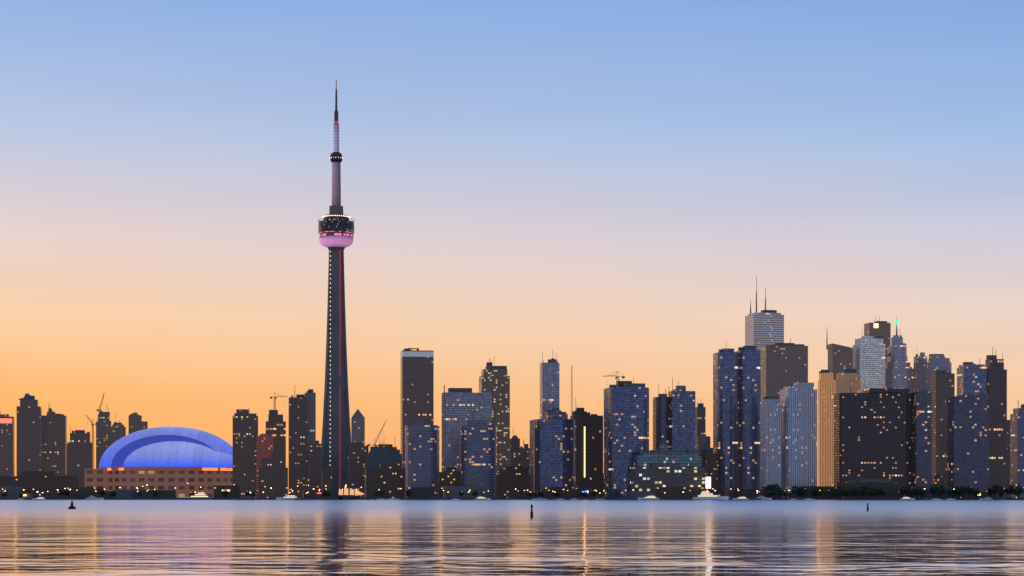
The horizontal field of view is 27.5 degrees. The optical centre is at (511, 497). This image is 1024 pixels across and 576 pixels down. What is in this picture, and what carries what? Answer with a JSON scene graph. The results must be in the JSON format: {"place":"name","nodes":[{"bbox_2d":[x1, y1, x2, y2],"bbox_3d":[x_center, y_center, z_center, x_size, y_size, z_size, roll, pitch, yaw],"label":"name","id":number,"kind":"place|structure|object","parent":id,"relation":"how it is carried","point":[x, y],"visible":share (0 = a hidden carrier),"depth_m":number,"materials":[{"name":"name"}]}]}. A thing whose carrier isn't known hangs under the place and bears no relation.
{"place":"outdoors","nodes":[
{"label":"outdoors","id":0,"kind":"place"},
{"bbox_2d":[0,405,13,475],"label":"building","id":1,"kind":"structure","parent":0,"point":[6,444],"depth_m":3150.97,"materials":[{"name":"concrete"}]},
{"bbox_2d":[17,395,41,472],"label":"building","id":2,"kind":"structure","parent":0,"point":[29,435],"depth_m":3000.49,"materials":[{"name":"black glass"}]},
{"bbox_2d":[0,465,79,497],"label":"building","id":3,"kind":"structure","parent":0,"point":[40,483],"depth_m":2500.68,"materials":[{"name":"concrete"}]},
{"bbox_2d":[42,408,66,475],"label":"building","id":4,"kind":"structure","parent":0,"point":[54,444],"depth_m":3060.79,"materials":[{"name":"concrete"}]},
{"bbox_2d":[129,413,147,433],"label":"building","id":5,"kind":"structure","parent":0,"point":[136,423],"depth_m":3250.39,"materials":[{"name":"concrete"}]},
{"bbox_2d":[233,411,257,497],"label":"building","id":6,"kind":"structure","parent":0,"point":[245,434],"depth_m":2850.14,"materials":[{"name":"concrete"}]},
{"bbox_2d":[257,429,273,497],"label":"building","id":7,"kind":"structure","parent":0,"point":[265,448],"depth_m":2800.89,"materials":[{"name":"concrete"}]},
{"bbox_2d":[258,454,287,497],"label":"building","id":8,"kind":"structure","parent":0,"point":[273,476],"depth_m":2750.16,"materials":[{"name":"concrete"}]},
{"bbox_2d":[289,381,315,497],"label":"building","id":9,"kind":"structure","parent":0,"point":[302,421],"depth_m":2800.72,"materials":[{"name":"concrete"}]},
{"bbox_2d":[309,439,321,489],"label":"building","id":10,"kind":"structure","parent":0,"point":[315,465],"depth_m":2700.21,"materials":[{"name":"brick"}]},
{"bbox_2d":[322,464,331,489],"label":"building","id":11,"kind":"structure","parent":0,"point":[326,478],"depth_m":2600.16,"materials":[{"name":"concrete"}]},
{"bbox_2d":[318,80,354,497],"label":"observation tower","id":12,"kind":"structure","parent":0,"point":[336,230],"depth_m":2761.88,"materials":[{"name":"concrete"}]},
{"bbox_2d":[348,434,367,497],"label":"building","id":13,"kind":"structure","parent":0,"point":[356,463],"depth_m":2699.93,"materials":[{"name":"concrete"}]},
{"bbox_2d":[351,409,364,444],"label":"building","id":14,"kind":"structure","parent":0,"point":[357,426],"depth_m":3150.35,"materials":[{"name":"grey glass"}]},
{"bbox_2d":[366,444,401,467],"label":"building","id":15,"kind":"structure","parent":0,"point":[387,453],"depth_m":2651.14,"materials":[{"name":"glass"}]},
{"bbox_2d":[365,459,404,497],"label":"building","id":16,"kind":"structure","parent":0,"point":[388,479],"depth_m":2500.57,"materials":[{"name":"concrete"}]},
{"bbox_2d":[400,344,433,467],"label":"building","id":17,"kind":"structure","parent":0,"point":[417,383],"depth_m":3000.25,"materials":[{"name":"grey glass"}]},
{"bbox_2d":[405,418,438,497],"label":"building","id":18,"kind":"structure","parent":0,"point":[421,453],"depth_m":2449.23,"materials":[{"name":"glass"}]},
{"bbox_2d":[439,469,459,497],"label":"building","id":19,"kind":"structure","parent":0,"point":[449,477],"depth_m":2480.60,"materials":[{"name":"concrete"}]},
{"bbox_2d":[460,413,496,497],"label":"building","id":20,"kind":"structure","parent":0,"point":[478,453],"depth_m":2448.78,"materials":[{"name":"glass"}]},
{"bbox_2d":[479,362,509,468],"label":"building","id":21,"kind":"structure","parent":0,"point":[494,381],"depth_m":3151.58,"materials":[{"name":"concrete"}]},
{"bbox_2d":[0,500,1023,575],"bbox_3d":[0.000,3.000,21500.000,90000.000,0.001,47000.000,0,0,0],"label":"lake water","id":22,"kind":"structure","parent":0,"point":[513,538],"depth_m":151.69,"materials":[{"name":"grey liquid"}]},
{"bbox_2d":[32,496,45,499],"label":"yacht","id":23,"kind":"object","parent":22,"relation":"on","point":[40,498],"visible":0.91,"depth_m":2264.93,"materials":[{"name":"white plastic"}]},
{"bbox_2d":[68,501,75,508],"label":"buoy","id":24,"kind":"object","parent":22,"relation":"on","point":[71,506],"visible":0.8,"depth_m":523.26,"materials":[{"name":"black paint"}]},
{"bbox_2d":[85,495,103,499],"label":"yacht","id":25,"kind":"object","parent":22,"relation":"on","point":[91,497],"visible":0.88,"depth_m":2260.41,"materials":[{"name":"white"}]},
{"bbox_2d":[181,491,212,497],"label":"yacht","id":26,"kind":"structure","parent":22,"relation":"on","point":[202,494],"depth_m":2267.91,"materials":[{"name":"white"}]},
{"bbox_2d":[276,495,299,499],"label":"boat","id":27,"kind":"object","parent":22,"relation":"on","point":[290,497],"depth_m":2271.01,"materials":[{"name":"white plastic"}]},
{"bbox_2d":[339,484,365,499],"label":"sailing ship","id":28,"kind":"object","parent":22,"relation":"on","point":[345,491],"visible":0.9,"depth_m":2275.85,"materials":[{"name":"grey fabric"}]},
{"bbox_2d":[475,497,490,499],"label":"yacht","id":29,"kind":"object","parent":22,"relation":"on","point":[480,498],"visible":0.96,"depth_m":2266.36,"materials":[{"name":"white plastic"}]},
{"bbox_2d":[15,486,955,499],"bbox_3d":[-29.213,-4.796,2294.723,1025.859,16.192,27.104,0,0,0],"label":"marina sailboats","id":30,"kind":"object","parent":22,"relation":"on","point":[575,498],"visible":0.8,"depth_m":2288.93,"materials":[{"name":"white"}]},
{"bbox_2d":[7,497,1005,499],"bbox_3d":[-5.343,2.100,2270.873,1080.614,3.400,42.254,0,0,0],"label":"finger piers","id":31,"kind":"structure","parent":22,"relation":"on","point":[620,498],"depth_m":2270.26,"materials":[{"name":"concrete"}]},
{"bbox_2d":[530,504,532,517],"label":"buoy","id":32,"kind":"object","parent":22,"relation":"in","point":[531,514],"visible":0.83,"depth_m":305.95,"materials":[{"name":"black paint"}]},
{"bbox_2d":[638,495,658,499],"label":"boat","id":33,"kind":"object","parent":22,"relation":"on","point":[651,497],"visible":0.89,"depth_m":2258.06,"materials":[{"name":"white plastic"}]},
{"bbox_2d":[693,490,727,499],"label":"boat","id":34,"kind":"object","parent":22,"relation":"on","point":[705,495],"visible":0.91,"depth_m":2251.99,"materials":[{"name":"white"}]},
{"bbox_2d":[733,497,748,499],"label":"yacht","id":35,"kind":"object","parent":22,"relation":"on","point":[742,498],"visible":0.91,"depth_m":2263.36,"materials":[{"name":"white plastic"}]},
{"bbox_2d":[755,496,771,499],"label":"yacht","id":36,"kind":"object","parent":22,"relation":"on","point":[764,498],"visible":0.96,"depth_m":2273.38,"materials":[{"name":"white plastic"}]},
{"bbox_2d":[900,496,914,499],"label":"yacht","id":37,"kind":"object","parent":22,"relation":"on","point":[905,498],"visible":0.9,"depth_m":2262.68,"materials":[{"name":"white plastic"}]},
{"bbox_2d":[0,498,1023,499],"bbox_3d":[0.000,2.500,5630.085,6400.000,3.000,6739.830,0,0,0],"label":"shore ground","id":38,"kind":"structure","parent":0,"point":[493,498],"depth_m":2296.00,"materials":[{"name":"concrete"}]},
{"bbox_2d":[1,489,69,497],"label":"trees","id":39,"kind":"object","parent":38,"relation":"on","point":[61,492],"visible":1,"depth_m":2308.33,"materials":[{"name":"green plant"}]},
{"bbox_2d":[67,429,92,486],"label":"building","id":40,"kind":"structure","parent":38,"relation":"on","point":[79,451],"depth_m":2960.25,"materials":[{"name":"black concrete"}]},
{"bbox_2d":[86,415,95,468],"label":"crane","id":41,"kind":"object","parent":38,"relation":"on","point":[92,424],"visible":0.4,"depth_m":3350.05,"materials":[{"name":"brown paint"}]},
{"bbox_2d":[96,410,125,468],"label":"building","id":42,"kind":"structure","parent":38,"relation":"on","point":[108,434],"depth_m":3180.93,"materials":[{"name":"concrete"}]},
{"bbox_2d":[85,426,232,497],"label":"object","id":43,"kind":"structure","parent":38,"relation":"on","point":[177,459],"depth_m":2920.24,"materials":[{"name":"blue metal"}]},
{"bbox_2d":[98,489,255,497],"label":"trees","id":44,"kind":"object","parent":38,"relation":"on","point":[155,494],"visible":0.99,"depth_m":2314.50,"materials":[{"name":"green plant"}]},
{"bbox_2d":[266,412,285,457],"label":"building","id":45,"kind":"structure","parent":38,"relation":"on","point":[275,423],"depth_m":3001.02,"materials":[{"name":"concrete"}]},
{"bbox_2d":[270,394,286,411],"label":"crane","id":46,"kind":"object","parent":45,"relation":"on","point":[275,397],"visible":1,"depth_m":3015.03,"materials":[{"name":"brown paint"}]},
{"bbox_2d":[368,420,386,447],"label":"crane","id":47,"kind":"object","parent":38,"relation":"on","point":[378,437],"visible":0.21,"depth_m":2750.75,"materials":[{"name":"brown metal"}]},
{"bbox_2d":[322,489,477,497],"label":"trees","id":48,"kind":"object","parent":38,"relation":"on","point":[408,493],"visible":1,"depth_m":2311.05,"materials":[{"name":"green plant"}]},
{"bbox_2d":[442,385,490,471],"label":"building","id":49,"kind":"structure","parent":38,"relation":"on","point":[471,404],"depth_m":2898.58,"materials":[{"name":"blue glass"}]},
{"bbox_2d":[0,477,995,497],"bbox_3d":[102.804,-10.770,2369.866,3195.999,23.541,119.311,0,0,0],"label":"low buildings","id":50,"kind":"structure","parent":38,"relation":"on","point":[417,492],"depth_m":2353.01,"materials":[{"name":"brown"}]},
{"bbox_2d":[1,483,1004,497],"bbox_3d":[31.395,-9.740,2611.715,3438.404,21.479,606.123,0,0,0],"label":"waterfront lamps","id":51,"kind":"object","parent":38,"relation":"on","point":[400,488],"visible":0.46,"depth_m":2335.20,"materials":[{"name":"yellow metal"}]},
{"bbox_2d":[526,489,595,496],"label":"trees","id":52,"kind":"object","parent":38,"relation":"on","point":[542,493],"visible":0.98,"depth_m":2305.92,"materials":[{"name":"green plant"}]},
{"bbox_2d":[604,373,648,497],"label":"building","id":53,"kind":"structure","parent":38,"relation":"on","point":[626,424],"depth_m":2398.70,"materials":[{"name":"glass"}]},
{"bbox_2d":[603,370,624,384],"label":"crane","id":54,"kind":"object","parent":53,"relation":"on","point":[616,377],"visible":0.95,"depth_m":2421.99,"materials":[{"name":"brown paint"}]},
{"bbox_2d":[630,444,704,496],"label":"building","id":55,"kind":"structure","parent":38,"relation":"on","point":[665,466],"depth_m":2352.51,"materials":[{"name":"concrete"}]},
{"bbox_2d":[745,276,783,349],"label":"skyscraper","id":56,"kind":"structure","parent":38,"relation":"on","point":[767,326],"depth_m":3653.39,"materials":[{"name":"white stone"}]},
{"bbox_2d":[759,342,807,410],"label":"building","id":57,"kind":"structure","parent":38,"relation":"on","point":[784,365],"depth_m":3400.30,"materials":[{"name":"grey glass"}]},
{"bbox_2d":[760,372,816,497],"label":"building","id":58,"kind":"structure","parent":38,"relation":"on","point":[788,438],"depth_m":2399.97,"materials":[{"name":"glass"}]},
{"bbox_2d":[826,339,852,382],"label":"building","id":59,"kind":"structure","parent":38,"relation":"on","point":[840,358],"depth_m":3500.33,"materials":[{"name":"brown glass"}]},
{"bbox_2d":[853,331,884,388],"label":"building","id":60,"kind":"structure","parent":38,"relation":"on","point":[868,358],"depth_m":3501.43,"materials":[{"name":"grey glass"}]},
{"bbox_2d":[837,478,906,497],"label":"building","id":61,"kind":"structure","parent":38,"relation":"on","point":[891,490],"depth_m":2341.54,"materials":[{"name":"concrete"}]},
{"bbox_2d":[864,320,890,355],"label":"building","id":62,"kind":"structure","parent":38,"relation":"on","point":[877,328],"depth_m":3702.31,"materials":[{"name":"red stone"}]},
{"bbox_2d":[834,382,931,497],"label":"building","id":63,"kind":"structure","parent":38,"relation":"on","point":[886,432],"depth_m":2405.56,"materials":[{"name":"glass"}]},
{"bbox_2d":[762,483,1023,497],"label":"trees","id":64,"kind":"object","parent":38,"relation":"on","point":[776,489],"visible":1,"depth_m":2302.67,"materials":[{"name":"green plant"}]},
{"bbox_2d":[885,317,913,393],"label":"building","id":65,"kind":"structure","parent":38,"relation":"on","point":[899,371],"depth_m":3503.59,"materials":[{"name":"blue glass"}]},
{"bbox_2d":[945,385,988,491],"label":"building","id":66,"kind":"structure","parent":38,"relation":"on","point":[966,438],"depth_m":2401.46,"materials":[{"name":"glass"}]},
{"bbox_2d":[0,0,1023,492],"label":"sky","id":67,"kind":"structure","parent":0,"point":[600,188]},
{"bbox_2d":[497,462,529,497],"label":"building","id":68,"kind":"structure","parent":0,"point":[510,479],"depth_m":2550.72,"materials":[{"name":"concrete"}]},
{"bbox_2d":[510,435,529,476],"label":"building","id":69,"kind":"structure","parent":0,"point":[519,456],"depth_m":2752.81,"materials":[{"name":"grey glass"}]},
{"bbox_2d":[540,358,558,418],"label":"building","id":70,"kind":"structure","parent":0,"point":[549,385],"depth_m":3250.27,"materials":[{"name":"blue glass"}]},
{"bbox_2d":[530,403,575,492],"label":"building","id":71,"kind":"structure","parent":0,"point":[552,449],"depth_m":2444.70,"materials":[{"name":"glass"}]},
{"bbox_2d":[570,404,602,497],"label":"building","id":72,"kind":"structure","parent":0,"point":[589,449],"depth_m":2520.47,"materials":[{"name":"brown metal"}]},
{"bbox_2d":[571,365,572,410],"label":"lattice mast","id":73,"kind":"object","parent":72,"relation":"on","point":[571,387],"visible":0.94,"depth_m":2579.33,"materials":[{"name":"grey metal"}]},
{"bbox_2d":[653,379,694,464],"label":"building","id":74,"kind":"structure","parent":0,"point":[674,419],"depth_m":2451.71,"materials":[{"name":"glass"}]},
{"bbox_2d":[695,398,705,464],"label":"building","id":75,"kind":"structure","parent":0,"point":[700,417],"depth_m":2750.45,"materials":[{"name":"blue glass"}]},
{"bbox_2d":[696,430,709,472],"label":"building","id":76,"kind":"structure","parent":0,"point":[702,443],"depth_m":2520.09,"materials":[{"name":"glass"}]},
{"bbox_2d":[705,451,716,494],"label":"building","id":77,"kind":"structure","parent":0,"point":[711,464],"depth_m":2500.27,"materials":[{"name":"concrete"}]},
{"bbox_2d":[713,336,761,495],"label":"building","id":78,"kind":"structure","parent":0,"point":[736,404],"depth_m":2506.49,"materials":[{"name":"glass"}]},
{"bbox_2d":[818,363,860,485],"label":"building","id":79,"kind":"structure","parent":0,"point":[829,387],"depth_m":3000.20,"materials":[{"name":"gold metal"}]},
{"bbox_2d":[914,353,950,392],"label":"building","id":80,"kind":"structure","parent":0,"point":[923,374],"depth_m":3498.98,"materials":[{"name":"blue glass"}]},
{"bbox_2d":[932,472,944,487],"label":"building","id":81,"kind":"structure","parent":0,"point":[939,480],"depth_m":2549.24,"materials":[{"name":"concrete"}]},
{"bbox_2d":[931,369,954,476],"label":"building","id":82,"kind":"structure","parent":0,"point":[942,386],"depth_m":2899.94,"materials":[{"name":"brown glass"}]},
{"bbox_2d":[957,351,1006,497],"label":"building","id":83,"kind":"structure","parent":0,"point":[990,377],"depth_m":2652.87,"materials":[{"name":"concrete"}]},
{"bbox_2d":[1007,447,1009,497],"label":"building","id":84,"kind":"structure","parent":0,"point":[1008,467],"depth_m":2698.85,"materials":[{"name":"concrete"}]},
{"bbox_2d":[1007,417,1009,446],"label":"building","id":85,"kind":"structure","parent":0,"point":[1008,433],"depth_m":2801.19,"materials":[{"name":"brick"}]},
{"bbox_2d":[1010,402,1023,497],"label":"building","id":86,"kind":"structure","parent":0,"point":[1016,446],"depth_m":2500.53,"materials":[{"name":"glass"}]}
]}

